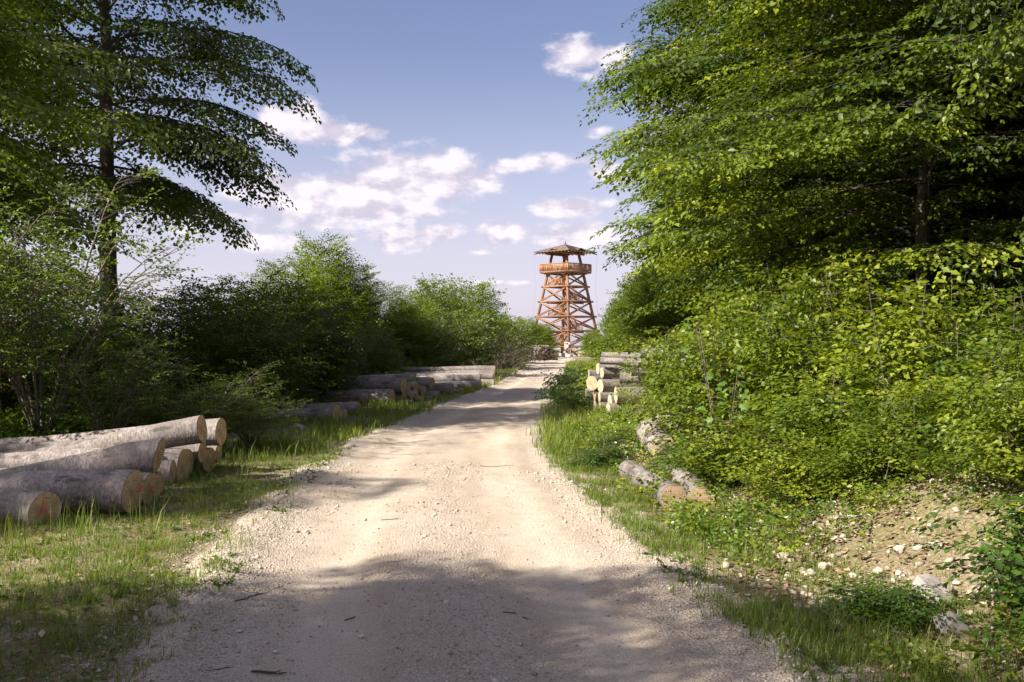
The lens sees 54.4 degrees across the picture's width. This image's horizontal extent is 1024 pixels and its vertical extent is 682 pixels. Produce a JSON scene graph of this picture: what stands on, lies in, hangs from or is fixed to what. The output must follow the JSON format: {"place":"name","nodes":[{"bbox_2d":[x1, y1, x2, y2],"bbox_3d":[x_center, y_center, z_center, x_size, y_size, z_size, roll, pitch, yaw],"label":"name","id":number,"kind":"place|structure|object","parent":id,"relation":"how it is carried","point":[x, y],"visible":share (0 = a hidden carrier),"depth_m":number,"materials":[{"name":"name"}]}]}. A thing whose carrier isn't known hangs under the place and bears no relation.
{"place":"outdoors","nodes":[
{"label":"outdoors","id":0,"kind":"place"},
{"bbox_2d":[0,442,351,681],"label":"grass","id":1,"kind":"structure","parent":0,"point":[140,550],"depth_m":7.22,"materials":[{"name":"green plant"}]},
{"bbox_2d":[0,0,901,345],"label":"sky","id":2,"kind":"structure","parent":0,"point":[449,138],"materials":[{"name":"blue"}]},
{"bbox_2d":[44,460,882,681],"bbox_3d":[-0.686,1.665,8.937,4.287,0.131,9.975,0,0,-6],"label":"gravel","id":3,"kind":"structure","parent":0,"point":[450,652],"depth_m":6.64,"materials":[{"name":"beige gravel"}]},
{"bbox_2d":[130,357,821,681],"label":"road","id":4,"kind":"structure","parent":0,"point":[484,427],"depth_m":6.83,"materials":[{"name":"beige gravel"}]},
{"bbox_2d":[0,348,1023,681],"bbox_3d":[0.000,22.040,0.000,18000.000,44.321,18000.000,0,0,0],"label":"ground","id":5,"kind":"structure","parent":0,"point":[926,504],"depth_m":7.20,"materials":[{"name":"soil"}]},
{"bbox_2d":[0,488,60,525],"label":"log","id":6,"kind":"object","parent":5,"relation":"on","point":[33,501],"visible":0.85,"depth_m":9.06,"materials":[{"name":"grey wood"}]},
{"bbox_2d":[0,448,103,467],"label":"log","id":7,"kind":"object","parent":5,"relation":"on","point":[12,460],"visible":0.23,"depth_m":11.60,"materials":[{"name":"grey wood"}]},
{"bbox_2d":[0,150,124,386],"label":"shrub","id":8,"kind":"object","parent":5,"relation":"on","point":[9,368],"visible":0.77,"depth_m":13.46,"materials":[{"name":"green plant"}]},
{"bbox_2d":[0,279,142,416],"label":"shrub","id":9,"kind":"object","parent":5,"relation":"on","point":[7,390],"visible":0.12,"depth_m":16.77,"materials":[{"name":"green plant"}]},
{"bbox_2d":[0,469,143,512],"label":"log","id":10,"kind":"object","parent":5,"relation":"on","point":[108,487],"visible":0.74,"depth_m":9.74,"materials":[{"name":"grey wood"}]},
{"bbox_2d":[0,438,165,472],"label":"log","id":11,"kind":"object","parent":10,"relation":"on","point":[144,455],"visible":0.59,"depth_m":10.76,"materials":[{"name":"grey wood"}]},
{"bbox_2d":[0,0,144,419],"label":"broadleaf tree","id":12,"kind":"object","parent":5,"relation":"on","point":[16,149],"visible":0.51,"depth_m":18.05,"materials":[{"name":"green plant"}]},
{"bbox_2d":[0,460,175,485],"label":"log","id":13,"kind":"object","parent":5,"relation":"on","point":[168,467],"visible":0.17,"depth_m":11.50,"materials":[{"name":"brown wood"}]},
{"bbox_2d":[0,448,192,476],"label":"log","id":14,"kind":"object","parent":5,"relation":"on","point":[188,450],"visible":0.09,"depth_m":12.48,"materials":[{"name":"brown wood"}]},
{"bbox_2d":[0,440,206,462],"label":"log","id":15,"kind":"object","parent":14,"relation":"on","point":[199,451],"visible":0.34,"depth_m":12.63,"materials":[{"name":"grey wood"}]},
{"bbox_2d":[0,418,225,445],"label":"log","id":16,"kind":"object","parent":15,"relation":"on","point":[216,431],"visible":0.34,"depth_m":12.95,"materials":[{"name":"grey wood"}]},
{"bbox_2d":[8,448,189,482],"bbox_3d":[-5.542,1.522,12.073,3.223,0.471,0.489,0,0,3],"label":"log","id":17,"kind":"object","parent":5,"relation":"on","point":[181,457],"visible":0.23,"depth_m":11.89,"materials":[{"name":"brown wood"}]},
{"bbox_2d":[22,415,206,451],"bbox_3d":[-5.375,1.332,12.287,3.220,0.368,0.366,-9,-1,4],"label":"log","id":18,"kind":"object","parent":17,"relation":"on","point":[184,431],"visible":0.52,"depth_m":12.09,"materials":[{"name":"grey wood"}]},
{"bbox_2d":[0,149,213,434],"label":"shrub","id":19,"kind":"object","parent":5,"relation":"on","point":[16,383],"visible":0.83,"depth_m":14.31,"materials":[{"name":"green plant"}]},
{"bbox_2d":[2,320,216,427],"bbox_3d":[-7.140,0.741,17.587,3.611,2.268,3.787,0,0,33],"label":"bush","id":20,"kind":"object","parent":5,"relation":"on","point":[124,346],"visible":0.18,"depth_m":17.20,"materials":[{"name":"green plant"}]},
{"bbox_2d":[19,331,203,430],"bbox_3d":[-5.965,0.802,14.703,2.798,1.913,3.347,0,0,-16],"label":"shrub","id":21,"kind":"object","parent":5,"relation":"on","point":[115,410],"visible":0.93,"depth_m":14.50,"materials":[{"name":"green plant"}]},
{"bbox_2d":[140,472,161,504],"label":"log","id":22,"kind":"object","parent":5,"relation":"on","point":[152,478],"visible":0.19,"depth_m":10.43,"materials":[{"name":"brown wood"}]},
{"bbox_2d":[0,0,321,351],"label":"beech tree","id":23,"kind":"object","parent":5,"relation":"on","point":[105,59],"visible":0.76,"depth_m":25.48,"materials":[{"name":"green plant"}]},
{"bbox_2d":[55,286,290,430],"bbox_3d":[-6.768,0.422,19.529,4.782,3.081,5.016,0,0,-25],"label":"bush","id":24,"kind":"object","parent":5,"relation":"on","point":[218,340],"visible":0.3,"depth_m":19.17,"materials":[{"name":"green plant"}]},
{"bbox_2d":[110,358,286,432],"bbox_3d":[-4.563,1.014,14.988,2.478,1.503,2.594,0,0,41],"label":"shrub","id":25,"kind":"object","parent":5,"relation":"on","point":[233,393],"visible":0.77,"depth_m":14.76,"materials":[{"name":"green plant"}]},
{"bbox_2d":[101,274,335,420],"bbox_3d":[-6.551,0.254,21.908,5.580,3.428,5.320,0,0,8],"label":"bush","id":26,"kind":"object","parent":5,"relation":"on","point":[263,343],"visible":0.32,"depth_m":21.55,"materials":[{"name":"green plant"}]},
{"bbox_2d":[0,359,489,437],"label":"undergrowth","id":27,"kind":"object","parent":5,"relation":"on","point":[15,426],"visible":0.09,"depth_m":14.30,"materials":[{"name":"green plant"}]},
{"bbox_2d":[184,381,310,449],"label":"shrub","id":28,"kind":"object","parent":5,"relation":"on","point":[246,441],"visible":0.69,"depth_m":15.28,"materials":[{"name":"green plant"}]},
{"bbox_2d":[154,267,384,405],"bbox_3d":[-6.423,0.074,25.850,6.048,3.897,6.344,0,0,41],"label":"bush","id":29,"kind":"object","parent":5,"relation":"on","point":[329,331],"visible":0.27,"depth_m":25.59,"materials":[{"name":"green plant"}]},
{"bbox_2d":[244,405,341,422],"bbox_3d":[-4.741,1.553,21.009,2.416,0.375,0.402,-2,-1,20],"label":"log","id":30,"kind":"object","parent":5,"relation":"on","point":[334,410],"visible":0.34,"depth_m":20.63,"materials":[{"name":"grey wood"}]},
{"bbox_2d":[218,253,371,368],"bbox_3d":[-8.370,-0.668,38.049,6.180,5.232,6.760,0,0,33],"label":"bush","id":31,"kind":"object","parent":5,"relation":"on","point":[314,276],"visible":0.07,"depth_m":37.44,"materials":[{"name":"green plant"}]},
{"bbox_2d":[278,401,360,414],"bbox_3d":[-4.449,1.552,23.007,1.916,0.325,0.333,0,0,12],"label":"log","id":32,"kind":"object","parent":5,"relation":"on","point":[346,405],"visible":0.4,"depth_m":22.87,"materials":[{"name":"grey wood"}]},
{"bbox_2d":[269,228,385,362],"bbox_3d":[-7.809,-1.220,39.900,5.638,6.462,5.948,0,0,19],"label":"bush","id":33,"kind":"object","parent":5,"relation":"on","point":[332,263],"visible":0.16,"depth_m":39.54,"materials":[{"name":"green plant"}]},
{"bbox_2d":[278,316,379,403],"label":"bush","id":34,"kind":"object","parent":5,"relation":"on","point":[344,363],"visible":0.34,"depth_m":26.63,"materials":[{"name":"green plant"}]},
{"bbox_2d":[280,389,394,404],"bbox_3d":[-4.684,1.498,26.424,3.216,0.459,0.453,-1,0,16],"label":"log","id":35,"kind":"object","parent":5,"relation":"on","point":[363,395],"visible":0.4,"depth_m":26.03,"materials":[{"name":"grey wood"}]},
{"bbox_2d":[322,259,405,373],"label":"bush","id":36,"kind":"object","parent":5,"relation":"on","point":[366,290],"visible":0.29,"depth_m":39.62,"materials":[{"name":"green plant"}]},
{"bbox_2d":[329,322,415,375],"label":"bush","id":37,"kind":"object","parent":5,"relation":"on","point":[382,366],"visible":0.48,"depth_m":30.27,"materials":[{"name":"green plant"}]},
{"bbox_2d":[218,362,527,463],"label":"grass","id":38,"kind":"structure","parent":5,"relation":"on","point":[261,444],"depth_m":18.74,"materials":[{"name":"green plant"}]},
{"bbox_2d":[349,280,445,366],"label":"bush","id":39,"kind":"object","parent":5,"relation":"on","point":[392,306],"visible":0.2,"depth_m":41.59,"materials":[{"name":"green plant"}]},
{"bbox_2d":[395,392,406,399],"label":"log","id":40,"kind":"object","parent":5,"relation":"on","point":[401,395],"visible":0.13,"depth_m":26.92,"materials":[{"name":"brown wood"}]},
{"bbox_2d":[312,378,405,392],"bbox_3d":[-4.530,1.226,27.221,3.316,0.434,0.461,-1,0,14],"label":"log","id":41,"kind":"object","parent":40,"relation":"on","point":[397,385],"visible":0.37,"depth_m":26.84,"materials":[{"name":"grey wood"}]},
{"bbox_2d":[375,306,440,366],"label":"bush","id":42,"kind":"object","parent":5,"relation":"on","point":[412,349],"visible":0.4,"depth_m":41.53,"materials":[{"name":"green plant"}]},
{"bbox_2d":[385,295,452,363],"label":"bush","id":43,"kind":"object","parent":5,"relation":"on","point":[427,314],"visible":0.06,"depth_m":44.80,"materials":[{"name":"green plant"}]},
{"bbox_2d":[403,315,467,366],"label":"bush","id":44,"kind":"object","parent":5,"relation":"on","point":[441,348],"visible":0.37,"depth_m":42.62,"materials":[{"name":"green plant"}]},
{"bbox_2d":[394,272,490,355],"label":"bush","id":45,"kind":"object","parent":5,"relation":"on","point":[434,296],"visible":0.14,"depth_m":55.51,"materials":[{"name":"green plant"}]},
{"bbox_2d":[398,366,495,371],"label":"log","id":46,"kind":"object","parent":5,"relation":"on","point":[429,369],"visible":0.57,"depth_m":40.10,"materials":[{"name":"grey wood"}]},
{"bbox_2d":[424,303,516,373],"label":"bush","id":47,"kind":"object","parent":5,"relation":"on","point":[468,343],"visible":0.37,"depth_m":46.25,"materials":[{"name":"green plant"}]},
{"bbox_2d":[446,276,532,367],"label":"bush","id":48,"kind":"object","parent":5,"relation":"on","point":[490,310],"visible":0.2,"depth_m":59.51,"materials":[{"name":"green plant"}]},
{"bbox_2d":[472,325,526,368],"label":"bush","id":49,"kind":"object","parent":5,"relation":"on","point":[503,335],"visible":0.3,"depth_m":57.65,"materials":[{"name":"green plant"}]},
{"bbox_2d":[0,444,1003,680],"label":"weeds","id":50,"kind":"object","parent":5,"relation":"on","point":[825,665],"visible":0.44,"depth_m":7.35,"materials":[{"name":"green plant"}]},
{"bbox_2d":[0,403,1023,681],"bbox_3d":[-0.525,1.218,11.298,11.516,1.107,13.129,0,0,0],"label":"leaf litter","id":51,"kind":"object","parent":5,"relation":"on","point":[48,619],"visible":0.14,"depth_m":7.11,"materials":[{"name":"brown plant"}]},
{"bbox_2d":[468,331,557,370],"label":"bush","id":52,"kind":"object","parent":5,"relation":"on","point":[516,356],"visible":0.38,"depth_m":55.76,"materials":[{"name":"green plant"}]},
{"bbox_2d":[490,315,546,363],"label":"bush","id":53,"kind":"object","parent":5,"relation":"on","point":[533,343],"visible":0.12,"depth_m":73.45,"materials":[{"name":"green plant"}]},
{"bbox_2d":[514,316,557,351],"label":"bush","id":54,"kind":"object","parent":5,"relation":"on","point":[533,325],"visible":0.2,"depth_m":95.60,"materials":[{"name":"green plant"}]},
{"bbox_2d":[536,323,563,357],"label":"bush","id":55,"kind":"object","parent":5,"relation":"on","point":[549,330],"visible":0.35,"depth_m":103.62,"materials":[{"name":"green plant"}]},
{"bbox_2d":[531,366,587,398],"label":"young beech","id":56,"kind":"object","parent":5,"relation":"on","point":[565,380],"visible":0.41,"depth_m":28.41,"materials":[{"name":"green plant"}]},
{"bbox_2d":[533,240,599,356],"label":"lookout tower","id":57,"kind":"structure","parent":5,"relation":"on","point":[564,270],"depth_m":138.95,"materials":[{"name":"brown wood"}]},
{"bbox_2d":[543,384,593,412],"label":"young beech","id":58,"kind":"object","parent":5,"relation":"on","point":[570,401],"visible":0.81,"depth_m":24.09,"materials":[{"name":"green plant"}]},
{"bbox_2d":[525,359,639,451],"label":"grass","id":59,"kind":"structure","parent":5,"relation":"on","point":[550,425],"depth_m":19.08,"materials":[{"name":"green plant"}]},
{"bbox_2d":[572,328,602,356],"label":"bush","id":60,"kind":"object","parent":5,"relation":"on","point":[588,337],"visible":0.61,"depth_m":121.65,"materials":[{"name":"green plant"}]},
{"bbox_2d":[563,439,637,472],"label":"young beech","id":61,"kind":"object","parent":5,"relation":"on","point":[596,457],"visible":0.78,"depth_m":13.05,"materials":[{"name":"green plant"}]},
{"bbox_2d":[583,278,631,361],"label":"bush","id":62,"kind":"object","parent":5,"relation":"on","point":[612,305],"visible":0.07,"depth_m":59.89,"materials":[{"name":"green plant"}]},
{"bbox_2d":[586,425,642,454],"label":"young beech","id":63,"kind":"object","parent":5,"relation":"on","point":[623,436],"visible":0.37,"depth_m":14.45,"materials":[{"name":"green plant"}]},
{"bbox_2d":[571,333,658,391],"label":"young beech","id":64,"kind":"object","parent":5,"relation":"on","point":[609,345],"visible":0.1,"depth_m":25.40,"materials":[{"name":"green plant"}]},
{"bbox_2d":[599,270,643,362],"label":"bush","id":65,"kind":"object","parent":5,"relation":"on","point":[620,330],"visible":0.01,"depth_m":49.89,"materials":[{"name":"green plant"}]},
{"bbox_2d":[597,250,679,363],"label":"bush","id":66,"kind":"object","parent":5,"relation":"on","point":[640,274],"visible":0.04,"depth_m":40.87,"materials":[{"name":"green plant"}]},
{"bbox_2d":[619,460,686,509],"bbox_3d":[1.547,1.586,11.096,0.302,0.308,2.016,0,1,-6],"label":"log","id":67,"kind":"object","parent":5,"relation":"on","point":[626,466],"visible":0.68,"depth_m":10.66,"materials":[{"name":"grey wood"}]},
{"bbox_2d":[601,263,704,351],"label":"bush","id":68,"kind":"object","parent":5,"relation":"on","point":[647,322],"visible":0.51,"depth_m":33.13,"materials":[{"name":"green plant"}]},
{"bbox_2d":[636,418,675,459],"bbox_3d":[1.948,1.317,13.548,0.420,0.394,1.516,0,4,0],"label":"rock","id":69,"kind":"object","parent":5,"relation":"on","point":[651,436],"visible":0.59,"depth_m":13.04,"materials":[{"name":"grey stone"}]},
{"bbox_2d":[608,339,721,408],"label":"young beech","id":70,"kind":"object","parent":5,"relation":"on","point":[649,399],"visible":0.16,"depth_m":16.26,"materials":[{"name":"green plant"}]},
{"bbox_2d":[618,325,739,376],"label":"young beech","id":71,"kind":"object","parent":5,"relation":"on","point":[650,346],"visible":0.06,"depth_m":19.22,"materials":[{"name":"green plant"}]},
{"bbox_2d":[644,436,724,475],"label":"young beech","id":72,"kind":"object","parent":5,"relation":"on","point":[661,465],"visible":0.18,"depth_m":11.60,"materials":[{"name":"green plant"}]},
{"bbox_2d":[662,463,714,507],"bbox_3d":[1.924,1.582,10.949,0.318,0.313,1.816,0,2,0],"label":"log","id":73,"kind":"object","parent":5,"relation":"on","point":[679,476],"visible":0.48,"depth_m":10.31,"materials":[{"name":"brown wood"}]},
{"bbox_2d":[611,321,793,435],"bbox_3d":[2.523,0.500,13.096,2.418,1.495,2.301,0,0,8],"label":"young beech","id":74,"kind":"object","parent":5,"relation":"on","point":[686,392],"visible":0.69,"depth_m":12.87,"materials":[{"name":"green plant"}]},
{"bbox_2d":[623,289,802,394],"bbox_3d":[3.412,0.075,15.658,3.284,1.790,2.773,0,0,4],"label":"young beech","id":75,"kind":"object","parent":5,"relation":"on","point":[701,316],"visible":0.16,"depth_m":15.75,"materials":[{"name":"green plant"}]},
{"bbox_2d":[680,317,754,478],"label":"maple sapling","id":76,"kind":"object","parent":5,"relation":"on","point":[733,392],"visible":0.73,"depth_m":10.82,"materials":[{"name":"green plant"}]},
{"bbox_2d":[577,0,884,347],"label":"beech tree","id":77,"kind":"object","parent":5,"relation":"on","point":[661,245],"visible":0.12,"depth_m":29.24,"materials":[{"name":"green plant"}]},
{"bbox_2d":[642,411,832,481],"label":"young beech","id":78,"kind":"object","parent":5,"relation":"on","point":[722,452],"visible":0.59,"depth_m":10.34,"materials":[{"name":"green plant"}]},
{"bbox_2d":[631,171,845,341],"bbox_3d":[9.371,-4.261,37.768,9.469,11.410,9.397,0,0,-15],"label":"beech tree","id":79,"kind":"object","parent":5,"relation":"on","point":[687,284],"visible":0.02,"depth_m":36.53,"materials":[{"name":"green plant"}]},
{"bbox_2d":[559,362,1023,680],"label":"undergrowth","id":80,"kind":"object","parent":5,"relation":"on","point":[910,657],"visible":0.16,"depth_m":8.21,"materials":[{"name":"green plant"}]},
{"bbox_2d":[698,285,884,421],"bbox_3d":[3.515,0.183,12.329,2.571,1.751,2.965,0,0,41],"label":"young beech","id":81,"kind":"object","parent":5,"relation":"on","point":[785,360],"visible":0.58,"depth_m":12.02,"materials":[{"name":"green plant"}]},
{"bbox_2d":[715,433,880,500],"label":"young beech","id":82,"kind":"object","parent":5,"relation":"on","point":[781,466],"visible":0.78,"depth_m":8.89,"materials":[{"name":"green plant"}]},
{"bbox_2d":[576,0,1023,367],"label":"beech tree","id":83,"kind":"object","parent":5,"relation":"on","point":[816,90],"visible":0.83,"depth_m":14.97,"materials":[{"name":"green plant"}]},
{"bbox_2d":[589,0,1023,361],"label":"beech tree","id":84,"kind":"object","parent":5,"relation":"on","point":[686,71],"visible":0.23,"depth_m":20.87,"materials":[{"name":"green plant"}]},
{"bbox_2d":[706,250,940,387],"bbox_3d":[4.439,-0.216,13.666,3.068,2.104,3.224,0,0,-22],"label":"young beech","id":85,"kind":"object","parent":5,"relation":"on","point":[812,282],"visible":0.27,"depth_m":13.53,"materials":[{"name":"green plant"}]},
{"bbox_2d":[644,405,1023,679],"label":"bank rubble","id":86,"kind":"object","parent":5,"relation":"on","point":[878,569],"visible":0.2,"depth_m":7.21,"materials":[{"name":"stone"}]},
{"bbox_2d":[661,4,1023,340],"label":"forest tree","id":87,"kind":"object","parent":5,"relation":"on","point":[769,254],"visible":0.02,"depth_m":23.58,"materials":[{"name":"green plant"}]},
{"bbox_2d":[742,361,953,454],"bbox_3d":[3.330,0.691,9.920,2.185,0.992,2.520,0,0,-25],"label":"young beech","id":88,"kind":"object","parent":5,"relation":"on","point":[828,397],"visible":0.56,"depth_m":9.82,"materials":[{"name":"green plant"}]},
{"bbox_2d":[706,406,1022,641],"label":"grass","id":89,"kind":"structure","parent":5,"relation":"on","point":[961,508],"depth_m":7.00,"materials":[{"name":"green plant"}]},
{"bbox_2d":[786,389,982,480],"bbox_3d":[3.403,0.809,8.494,2.076,0.817,1.800,0,0,14],"label":"young beech","id":90,"kind":"object","parent":5,"relation":"on","point":[858,459],"visible":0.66,"depth_m":8.36,"materials":[{"name":"green plant"}]},
{"bbox_2d":[807,572,973,634],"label":"young beech","id":91,"kind":"object","parent":5,"relation":"on","point":[879,602],"visible":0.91,"depth_m":5.94,"materials":[{"name":"green plant"}]},
{"bbox_2d":[783,278,1015,409],"bbox_3d":[4.493,0.096,10.979,2.985,1.579,2.521,0,0,-16],"label":"young beech","id":92,"kind":"object","parent":5,"relation":"on","point":[911,368],"visible":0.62,"depth_m":10.70,"materials":[{"name":"green plant"}]},
{"bbox_2d":[779,0,1023,336],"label":"forest tree","id":93,"kind":"object","parent":5,"relation":"on","point":[937,230],"visible":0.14,"depth_m":17.09,"materials":[{"name":"green plant"}]},
{"bbox_2d":[831,371,1004,452],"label":"young beech","id":94,"kind":"object","parent":5,"relation":"on","point":[919,387],"visible":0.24,"depth_m":8.95,"materials":[{"name":"green plant"}]},
{"bbox_2d":[911,574,956,607],"bbox_3d":[2.605,1.589,6.152,0.271,0.259,0.304,0,0,16],"label":"rock","id":95,"kind":"object","parent":5,"relation":"on","point":[927,579],"visible":0.51,"depth_m":6.09,"materials":[{"name":"beige stone"}]},
{"bbox_2d":[867,283,1023,406],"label":"young beech","id":96,"kind":"object","parent":5,"relation":"on","point":[960,339],"visible":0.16,"depth_m":10.53,"materials":[{"name":"green plant"}]},
{"bbox_2d":[933,611,970,633],"bbox_3d":[2.503,1.617,5.664,0.202,0.167,0.132,0,0,31],"label":"rock","id":97,"kind":"object","parent":5,"relation":"on","point":[948,621],"visible":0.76,"depth_m":5.63,"materials":[{"name":"grey stone"}]},
{"bbox_2d":[881,0,1023,244],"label":"beech tree","id":98,"kind":"object","parent":5,"relation":"on","point":[993,45],"visible":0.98,"depth_m":10.37,"materials":[{"name":"green plant"}]},
{"bbox_2d":[891,331,1023,453],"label":"young beech","id":99,"kind":"object","parent":5,"relation":"on","point":[998,359],"visible":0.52,"depth_m":7.68,"materials":[{"name":"green plant"}]},
{"bbox_2d":[901,369,1023,485],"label":"young beech","id":100,"kind":"object","parent":5,"relation":"on","point":[1013,423],"visible":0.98,"depth_m":6.86,"materials":[{"name":"green plant"}]},
{"bbox_2d":[907,491,1023,623],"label":"young beech","id":101,"kind":"object","parent":5,"relation":"on","point":[1016,564],"visible":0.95,"depth_m":5.62,"materials":[{"name":"green plant"}]},
{"bbox_2d":[916,321,1023,427],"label":"young beech","id":102,"kind":"object","parent":5,"relation":"on","point":[951,346],"visible":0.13,"depth_m":9.14,"materials":[{"name":"green plant"}]},
{"bbox_2d":[929,286,1023,439],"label":"young beech","id":103,"kind":"object","parent":5,"relation":"on","point":[1000,330],"visible":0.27,"depth_m":8.01,"materials":[{"name":"green plant"}]},
{"bbox_2d":[530,427,1023,681],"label":"grass","id":104,"kind":"structure","parent":0,"point":[755,615],"depth_m":6.11,"materials":[{"name":"green plant"}]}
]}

